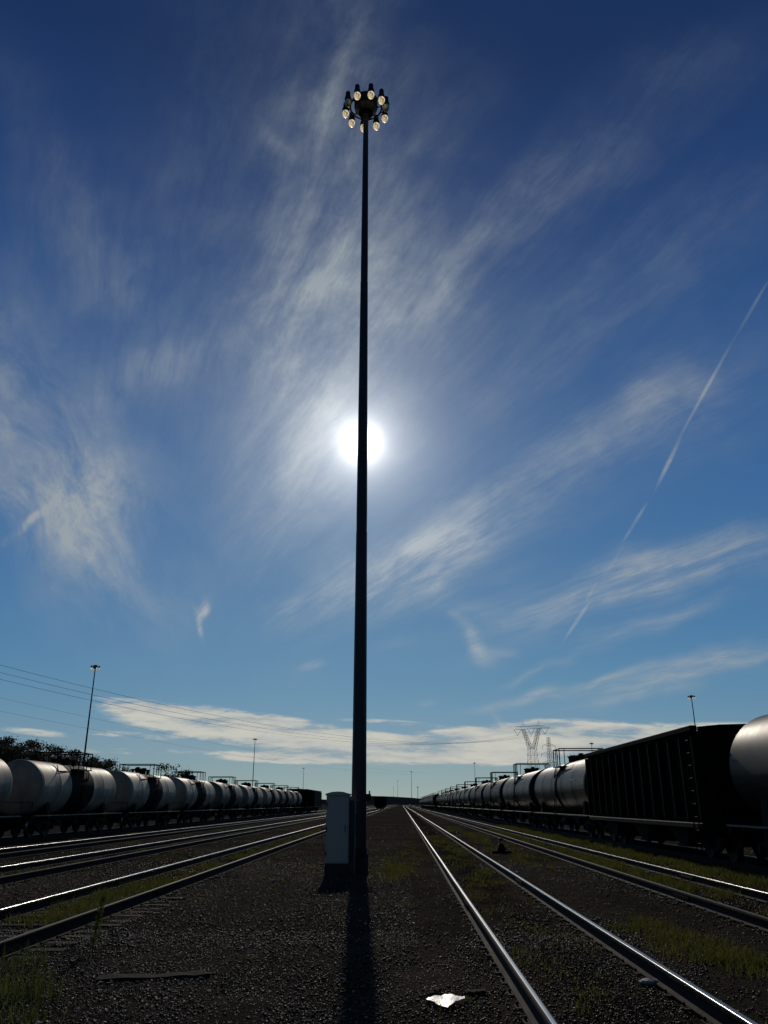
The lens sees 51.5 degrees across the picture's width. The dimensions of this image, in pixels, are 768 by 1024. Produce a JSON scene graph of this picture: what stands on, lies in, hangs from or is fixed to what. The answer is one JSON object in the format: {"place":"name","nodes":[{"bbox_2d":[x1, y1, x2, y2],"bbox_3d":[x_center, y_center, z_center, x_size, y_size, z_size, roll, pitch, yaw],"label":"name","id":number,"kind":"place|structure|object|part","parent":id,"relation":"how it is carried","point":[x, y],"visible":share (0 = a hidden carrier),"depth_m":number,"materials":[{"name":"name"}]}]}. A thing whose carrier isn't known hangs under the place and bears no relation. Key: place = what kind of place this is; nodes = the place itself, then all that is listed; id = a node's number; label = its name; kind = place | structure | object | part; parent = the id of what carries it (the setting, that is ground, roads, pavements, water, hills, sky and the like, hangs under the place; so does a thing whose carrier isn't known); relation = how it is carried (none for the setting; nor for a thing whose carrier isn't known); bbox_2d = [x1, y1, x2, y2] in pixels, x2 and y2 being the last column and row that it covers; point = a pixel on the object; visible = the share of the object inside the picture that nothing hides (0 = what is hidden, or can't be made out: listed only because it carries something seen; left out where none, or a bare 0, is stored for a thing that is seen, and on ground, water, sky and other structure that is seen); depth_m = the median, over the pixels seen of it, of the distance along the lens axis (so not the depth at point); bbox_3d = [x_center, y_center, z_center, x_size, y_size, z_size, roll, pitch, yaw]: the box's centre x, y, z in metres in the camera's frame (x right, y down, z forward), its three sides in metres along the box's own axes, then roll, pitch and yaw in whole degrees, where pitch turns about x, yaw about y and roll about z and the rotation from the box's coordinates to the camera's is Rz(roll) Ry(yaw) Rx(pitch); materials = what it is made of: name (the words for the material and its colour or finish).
{"place":"outdoors","nodes":[
{"label":"outdoors","id":0,"kind":"place"},
{"bbox_2d":[21,715,391,773],"bbox_3d":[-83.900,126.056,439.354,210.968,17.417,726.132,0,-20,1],"label":"power line","id":1,"kind":"object","parent":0,"point":[158,741],"visible":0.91,"depth_m":366.39,"materials":[{"name":"grey metal"}]},
{"bbox_2d":[7,699,421,772],"bbox_3d":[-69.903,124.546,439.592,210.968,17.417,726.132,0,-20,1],"label":"power line","id":2,"kind":"object","parent":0,"point":[190,738],"visible":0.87,"depth_m":364.65,"materials":[{"name":"grey metal"}]},
{"bbox_2d":[322,796,419,804],"bbox_3d":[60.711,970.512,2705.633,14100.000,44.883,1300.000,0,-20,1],"label":"hills","id":3,"kind":"structure","parent":0,"point":[403,801],"depth_m":2193.27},
{"bbox_2d":[0,805,767,1023],"bbox_3d":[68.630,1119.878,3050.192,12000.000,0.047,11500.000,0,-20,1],"label":"ground","id":4,"kind":"structure","parent":0,"point":[396,817],"depth_m":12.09,"materials":[{"name":"grey gravel"}]},
{"bbox_2d":[0,939,48,970],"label":"weed tuft","id":5,"kind":"object","parent":4,"relation":"on","point":[28,961],"visible":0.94,"depth_m":9.09,"materials":[{"name":"green plant"}]},
{"bbox_2d":[0,955,53,1002],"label":"weed tuft","id":6,"kind":"object","parent":4,"relation":"on","point":[19,982],"visible":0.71,"depth_m":7.73,"materials":[{"name":"green plant"}]},
{"bbox_2d":[0,984,66,1023],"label":"weed tuft","id":7,"kind":"object","parent":4,"relation":"on","point":[24,1017],"visible":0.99,"depth_m":6.71,"materials":[{"name":"green plant"}]},
{"bbox_2d":[0,958,78,1006],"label":"weed tuft","id":8,"kind":"object","parent":4,"relation":"on","point":[40,992],"visible":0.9,"depth_m":7.48,"materials":[{"name":"green plant"}]},
{"bbox_2d":[82,665,99,766],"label":"mast light","id":9,"kind":"object","parent":4,"relation":"on","point":[95,667],"visible":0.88,"depth_m":152.86,"materials":[{"name":"metal"}]},
{"bbox_2d":[89,892,107,952],"bbox_3d":[-3.549,5.114,9.938,0.231,0.738,0.235,-8,-22,21],"label":"weed","id":10,"kind":"object","parent":4,"relation":"on","point":[100,909],"visible":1,"depth_m":9.94,"materials":[{"name":"green plant"}]},
{"bbox_2d":[96,970,209,982],"bbox_3d":[-2.436,4.922,8.444,1.156,0.049,0.180,4,-20,-10],"label":"timber","id":11,"kind":"object","parent":4,"relation":"on","point":[148,977],"visible":0.94,"depth_m":8.41,"materials":[{"name":"brown wood"}]},
{"bbox_2d":[0,806,374,843],"bbox_3d":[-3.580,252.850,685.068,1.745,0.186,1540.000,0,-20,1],"label":"railway track","id":12,"kind":"structure","parent":4,"relation":"on","point":[18,839],"depth_m":51.13,"materials":[{"name":"silver metal"}]},
{"bbox_2d":[0,759,22,833],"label":"tank car","id":13,"kind":"object","parent":12,"relation":"on","point":[5,781],"visible":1,"depth_m":35.87,"materials":[{"name":"grey metal"}]},
{"bbox_2d":[0,752,121,837],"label":"tank car","id":14,"kind":"object","parent":12,"relation":"on","point":[64,794],"visible":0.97,"depth_m":41.82,"materials":[{"name":"metal"}]},
{"bbox_2d":[80,764,179,828],"bbox_3d":[-17.718,20.427,57.362,3.060,4.289,14.232,0,-20,1],"label":"tank car","id":15,"kind":"object","parent":12,"relation":"on","point":[144,795],"visible":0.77,"depth_m":55.56,"materials":[{"name":"metal"}]},
{"bbox_2d":[160,771,217,824],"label":"tank car","id":16,"kind":"object","parent":12,"relation":"on","point":[194,797],"visible":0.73,"depth_m":69.06,"materials":[{"name":"metal"}]},
{"bbox_2d":[199,776,244,820],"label":"tank car","id":17,"kind":"object","parent":12,"relation":"on","point":[228,799],"visible":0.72,"depth_m":82.54,"materials":[{"name":"metal"}]},
{"bbox_2d":[228,780,265,818],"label":"tank car","id":18,"kind":"object","parent":12,"relation":"on","point":[252,800],"visible":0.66,"depth_m":95.60,"materials":[{"name":"metal"}]},
{"bbox_2d":[251,783,280,815],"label":"tank car","id":19,"kind":"object","parent":12,"relation":"on","point":[269,803],"visible":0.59,"depth_m":109.19,"materials":[{"name":"metal"}]},
{"bbox_2d":[268,785,293,814],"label":"tank car","id":20,"kind":"object","parent":12,"relation":"on","point":[285,800],"visible":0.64,"depth_m":122.63,"materials":[{"name":"metal"}]},
{"bbox_2d":[281,787,302,813],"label":"tank car","id":21,"kind":"object","parent":12,"relation":"on","point":[296,801],"visible":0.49,"depth_m":135.85,"materials":[{"name":"metal"}]},
{"bbox_2d":[293,789,313,812],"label":"hopper car","id":22,"kind":"object","parent":12,"relation":"on","point":[307,795],"visible":0.49,"depth_m":145.84,"materials":[{"name":"metal"}]},
{"bbox_2d":[303,790,321,811],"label":"hopper car","id":23,"kind":"object","parent":12,"relation":"on","point":[317,800],"visible":0.45,"depth_m":164.06,"materials":[{"name":"metal"}]},
{"bbox_2d":[0,805,390,859],"bbox_3d":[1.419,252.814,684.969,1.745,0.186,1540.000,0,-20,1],"label":"railway track","id":24,"kind":"structure","parent":4,"relation":"on","point":[20,851],"depth_m":38.16,"materials":[{"name":"silver metal"}]},
{"bbox_2d":[0,805,393,886],"bbox_3d":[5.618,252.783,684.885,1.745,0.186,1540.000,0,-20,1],"label":"railway track","id":25,"kind":"structure","parent":4,"relation":"on","point":[26,876],"depth_m":26.76,"materials":[{"name":"silver metal"}]},
{"bbox_2d":[0,805,397,967],"bbox_3d":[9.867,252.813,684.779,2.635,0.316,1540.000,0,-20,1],"label":"railway track","id":26,"kind":"structure","parent":4,"relation":"on","point":[49,933],"depth_m":14.40,"materials":[{"name":"grey metal"}]},
{"bbox_2d":[374,796,386,809],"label":"hopper car","id":27,"kind":"object","parent":26,"relation":"on","point":[380,801],"visible":1,"depth_m":239.78,"materials":[{"name":"metal"}]},
{"bbox_2d":[252,738,256,785],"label":"mast light","id":28,"kind":"object","parent":4,"relation":"on","point":[255,739],"visible":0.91,"depth_m":327.69,"materials":[{"name":"metal"}]},
{"bbox_2d":[324,791,358,875],"bbox_3d":[-1.119,8.574,21.057,0.854,2.232,0.635,0,-20,1],"label":"electrical cabinet","id":29,"kind":"object","parent":4,"relation":"on","point":[340,837],"visible":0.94,"depth_m":20.85,"materials":[{"name":"metal"}]},
{"bbox_3d":[-1.227,8.301,20.845,0.540,1.580,0.044,0,-20,1],"label":"door","id":30,"kind":"part","parent":29,"relation":"part of","materials":[{"name":"paint"}]},
{"bbox_2d":[342,83,388,873],"bbox_3d":[-0.697,-3.018,25.953,1.818,27.570,1.791,0,-20,1],"label":"mast light","id":31,"kind":"object","parent":4,"relation":"on","point":[366,106],"visible":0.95,"depth_m":24.60,"materials":[{"name":"metal"}]},
{"bbox_2d":[355,815,361,835],"bbox_3d":[-0.695,8.461,21.499,0.180,0.550,0.045,0,-20,1],"label":"access door","id":32,"kind":"structure","parent":31,"relation":"in","point":[358,818],"depth_m":21.48,"materials":[{"name":"metal"}]},
{"bbox_2d":[0,821,767,1019],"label":"grass","id":33,"kind":"structure","parent":4,"relation":"on","point":[719,957],"depth_m":17.68,"materials":[{"name":"green plant"}]},
{"bbox_2d":[410,771,411,805],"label":"mast light","id":34,"kind":"object","parent":4,"relation":"on","point":[411,789],"visible":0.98,"depth_m":654.92,"materials":[{"name":"metal"}]},
{"bbox_2d":[429,988,440,996],"bbox_3d":[0.489,4.658,7.719,0.052,0.047,0.278,-7,-21,19],"label":"wood splinter","id":35,"kind":"object","parent":4,"relation":"on","point":[435,992],"visible":0.81,"depth_m":7.70,"materials":[{"name":"brown wood"}]},
{"bbox_2d":[426,994,464,1007],"bbox_3d":[0.553,4.508,7.360,0.290,0.035,0.390,-12,-24,30],"label":"paper sheet","id":36,"kind":"object","parent":4,"relation":"on","point":[449,1000],"visible":1,"depth_m":7.35,"materials":[{"name":"white paper"}]},
{"bbox_2d":[464,989,486,995],"bbox_3d":[0.889,4.654,7.717,0.214,0.051,0.111,3,-20,-9],"label":"board scrap","id":37,"kind":"object","parent":4,"relation":"on","point":[473,992],"visible":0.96,"depth_m":7.68,"materials":[{"name":"brown wood"}]},
{"bbox_2d":[491,838,510,853],"bbox_3d":[4.418,12.602,30.057,0.720,0.560,0.192,0,-20,1],"label":"switch stand","id":38,"kind":"object","parent":4,"relation":"on","point":[501,848],"visible":0.97,"depth_m":29.93,"materials":[{"name":"black metal"}]},
{"bbox_2d":[514,720,548,767],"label":"transmission tower","id":39,"kind":"structure","parent":4,"relation":"on","point":[530,747],"depth_m":452.13,"materials":[{"name":"grey metal"}]},
{"bbox_2d":[0,679,516,744],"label":"power line","id":40,"kind":"object","parent":39,"relation":"attached to","point":[253,730],"visible":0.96,"depth_m":300.77,"materials":[{"name":"grey metal"}]},
{"bbox_2d":[0,672,526,743],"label":"power line","id":41,"kind":"object","parent":39,"relation":"attached to","point":[228,722],"visible":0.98,"depth_m":272.86,"materials":[{"name":"grey metal"}]},
{"bbox_2d":[2,665,541,742],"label":"power line","id":42,"kind":"object","parent":39,"relation":"attached to","point":[236,719],"visible":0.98,"depth_m":263.88,"materials":[{"name":"grey metal"}]},
{"bbox_2d":[403,806,757,1023],"bbox_3d":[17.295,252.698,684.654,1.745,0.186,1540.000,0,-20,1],"label":"railway track","id":43,"kind":"structure","parent":4,"relation":"on","point":[707,1007],"depth_m":8.96,"materials":[{"name":"silver metal"}]},
{"bbox_2d":[406,805,767,931],"bbox_3d":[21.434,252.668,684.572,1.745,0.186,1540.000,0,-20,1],"label":"railway track","id":44,"kind":"structure","parent":4,"relation":"on","point":[747,918],"depth_m":17.99,"materials":[{"name":"silver metal"}]},
{"bbox_2d":[410,805,767,875],"bbox_3d":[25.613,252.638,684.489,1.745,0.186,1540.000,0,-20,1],"label":"railway track","id":45,"kind":"structure","parent":4,"relation":"on","point":[750,868],"depth_m":30.69,"materials":[{"name":"silver metal"}]},
{"bbox_2d":[428,794,434,808],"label":"tank car","id":46,"kind":"object","parent":45,"relation":"on","point":[429,800],"visible":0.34,"depth_m":262.48,"materials":[{"name":"metal"}]},
{"bbox_2d":[433,795,438,809],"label":"hopper car","id":47,"kind":"object","parent":45,"relation":"on","point":[434,801],"visible":0.3,"depth_m":206.11,"materials":[{"name":"metal"}]},
{"bbox_2d":[436,792,444,810],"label":"tank car","id":48,"kind":"object","parent":45,"relation":"on","point":[438,801],"visible":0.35,"depth_m":195.59,"materials":[{"name":"metal"}]},
{"bbox_2d":[439,790,448,810],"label":"tank car","id":49,"kind":"object","parent":45,"relation":"on","point":[441,804],"visible":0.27,"depth_m":178.95,"materials":[{"name":"metal"}]},
{"bbox_2d":[443,788,455,811],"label":"tank car","id":50,"kind":"object","parent":45,"relation":"on","point":[445,801],"visible":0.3,"depth_m":162.24,"materials":[{"name":"metal"}]},
{"bbox_2d":[448,787,460,812],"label":"tank car","id":51,"kind":"object","parent":45,"relation":"on","point":[450,800],"visible":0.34,"depth_m":145.64,"materials":[{"name":"metal"}]},
{"bbox_2d":[453,784,469,814],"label":"tank car","id":52,"kind":"object","parent":45,"relation":"on","point":[456,798],"visible":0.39,"depth_m":128.82,"materials":[{"name":"metal"}]},
{"bbox_2d":[460,781,483,816],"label":"tank car","id":53,"kind":"object","parent":45,"relation":"on","point":[466,803],"visible":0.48,"depth_m":112.04,"materials":[{"name":"metal"}]},
{"bbox_2d":[469,777,500,818],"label":"tank car","id":54,"kind":"object","parent":45,"relation":"on","point":[477,799],"visible":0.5,"depth_m":95.19,"materials":[{"name":"metal"}]},
{"bbox_2d":[483,772,525,822],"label":"tank car","id":55,"kind":"object","parent":45,"relation":"on","point":[493,796],"visible":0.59,"depth_m":78.33,"materials":[{"name":"metal"}]},
{"bbox_2d":[502,763,563,827],"bbox_3d":[11.592,22.011,62.088,3.161,4.569,18.032,0,-20,1],"label":"tank car","id":56,"kind":"object","parent":45,"relation":"on","point":[520,798],"visible":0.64,"depth_m":60.85,"materials":[{"name":"metal"}]},
{"bbox_2d":[533,748,635,838],"bbox_3d":[11.217,15.886,45.379,3.161,4.569,18.032,0,-20,1],"label":"tank car","id":57,"kind":"object","parent":45,"relation":"on","point":[561,793],"visible":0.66,"depth_m":44.93,"materials":[{"name":"metal"}]},
{"bbox_2d":[584,724,766,862],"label":"hopper car","id":58,"kind":"object","parent":45,"relation":"on","point":[674,785],"visible":0.89,"depth_m":25.16,"materials":[{"name":"metal"}]},
{"bbox_2d":[725,714,767,857],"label":"tank car","id":59,"kind":"object","parent":45,"relation":"on","point":[748,760],"visible":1,"depth_m":20.32,"materials":[{"name":"metal"}]},
{"bbox_2d":[638,978,658,984],"bbox_3d":[2.722,4.801,8.143,0.235,0.068,0.161,0,-20,1],"label":"rock","id":60,"kind":"object","parent":4,"relation":"on","point":[649,981],"visible":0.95,"depth_m":8.10,"materials":[{"name":"grey stone"}]},
{"bbox_2d":[688,695,695,724],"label":"mast light","id":61,"kind":"object","parent":4,"relation":"on","point":[691,697],"visible":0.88,"depth_m":198.15,"materials":[{"name":"metal"}]},
{"bbox_2d":[0,0,767,799],"label":"sky","id":62,"kind":"structure","parent":0,"point":[567,405],"materials":[{"name":"blue"}]},
{"bbox_2d":[541,737,557,767],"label":"transmission tower","id":63,"kind":"structure","parent":0,"point":[548,741],"depth_m":497.88,"materials":[{"name":"grey metal"}]},
{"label":"hill","id":64,"kind":"structure","parent":0,"visible":0},
{"bbox_2d":[0,744,16,761],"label":"tree","id":65,"kind":"object","parent":64,"relation":"on","point":[3,752],"visible":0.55,"depth_m":164.75,"materials":[{"name":"green plant"}]},
{"bbox_2d":[0,742,19,761],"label":"tree","id":66,"kind":"object","parent":64,"relation":"on","point":[3,756],"visible":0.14,"depth_m":176.99,"materials":[{"name":"green plant"}]},
{"bbox_2d":[0,735,20,759],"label":"tree","id":67,"kind":"object","parent":64,"relation":"on","point":[9,739],"visible":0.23,"depth_m":192.46,"materials":[{"name":"green plant"}]},
{"bbox_2d":[0,742,27,763],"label":"tree","id":68,"kind":"object","parent":64,"relation":"on","point":[13,753],"visible":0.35,"depth_m":165.71,"materials":[{"name":"green plant"}]},
{"bbox_2d":[13,743,27,759],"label":"tree","id":69,"kind":"object","parent":64,"relation":"on","point":[24,748],"visible":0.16,"depth_m":181.41,"materials":[{"name":"green plant"}]},
{"bbox_2d":[3,739,42,761],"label":"tree","id":70,"kind":"object","parent":64,"relation":"on","point":[31,743],"visible":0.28,"depth_m":191.88,"materials":[{"name":"green plant"}]},
{"bbox_2d":[25,738,39,752],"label":"tree","id":71,"kind":"object","parent":64,"relation":"on","point":[29,746],"visible":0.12,"depth_m":200.47,"materials":[{"name":"green plant"}]},
{"bbox_2d":[24,746,54,761],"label":"tree","id":72,"kind":"object","parent":64,"relation":"on","point":[32,757],"visible":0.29,"depth_m":166.38,"materials":[{"name":"green plant"}]},
{"bbox_2d":[30,740,54,758],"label":"tree","id":73,"kind":"object","parent":64,"relation":"on","point":[37,747],"visible":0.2,"depth_m":195.68,"materials":[{"name":"green plant"}]},
{"bbox_2d":[43,744,58,759],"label":"tree","id":74,"kind":"object","parent":64,"relation":"on","point":[50,748],"visible":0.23,"depth_m":204.49,"materials":[{"name":"green plant"}]},
{"bbox_2d":[51,746,68,756],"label":"tree","id":75,"kind":"object","parent":64,"relation":"on","point":[58,749],"visible":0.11,"depth_m":214.15,"materials":[{"name":"green plant"}]},
{"bbox_2d":[62,746,83,758],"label":"tree","id":76,"kind":"object","parent":64,"relation":"on","point":[75,750],"visible":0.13,"depth_m":206.33,"materials":[{"name":"green plant"}]},
{"bbox_2d":[72,752,89,765],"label":"tree","id":77,"kind":"object","parent":64,"relation":"on","point":[77,757],"visible":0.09,"depth_m":187.39,"materials":[{"name":"green plant"}]},
{"bbox_2d":[81,755,99,762],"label":"tree","id":78,"kind":"object","parent":64,"relation":"on","point":[94,759],"visible":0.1,"depth_m":192.33,"materials":[{"name":"green plant"}]},
{"bbox_2d":[77,757,111,770],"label":"tree","id":79,"kind":"object","parent":64,"relation":"on","point":[93,764],"visible":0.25,"depth_m":163.53,"materials":[{"name":"green plant"}]},
{"bbox_2d":[98,760,115,770],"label":"tree","id":80,"kind":"object","parent":64,"relation":"on","point":[107,763],"visible":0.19,"depth_m":191.33,"materials":[{"name":"green plant"}]},
{"bbox_2d":[103,758,120,771],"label":"tree","id":81,"kind":"object","parent":64,"relation":"on","point":[109,760],"visible":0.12,"depth_m":201.76,"materials":[{"name":"green plant"}]},
{"bbox_2d":[153,762,179,777],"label":"tree","id":82,"kind":"object","parent":64,"relation":"on","point":[166,768],"visible":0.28,"depth_m":187.24,"materials":[{"name":"green plant"}]},
{"bbox_2d":[169,769,192,777],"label":"tree","id":83,"kind":"object","parent":64,"relation":"on","point":[179,774],"visible":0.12,"depth_m":212.37,"materials":[{"name":"green plant"}]}
]}

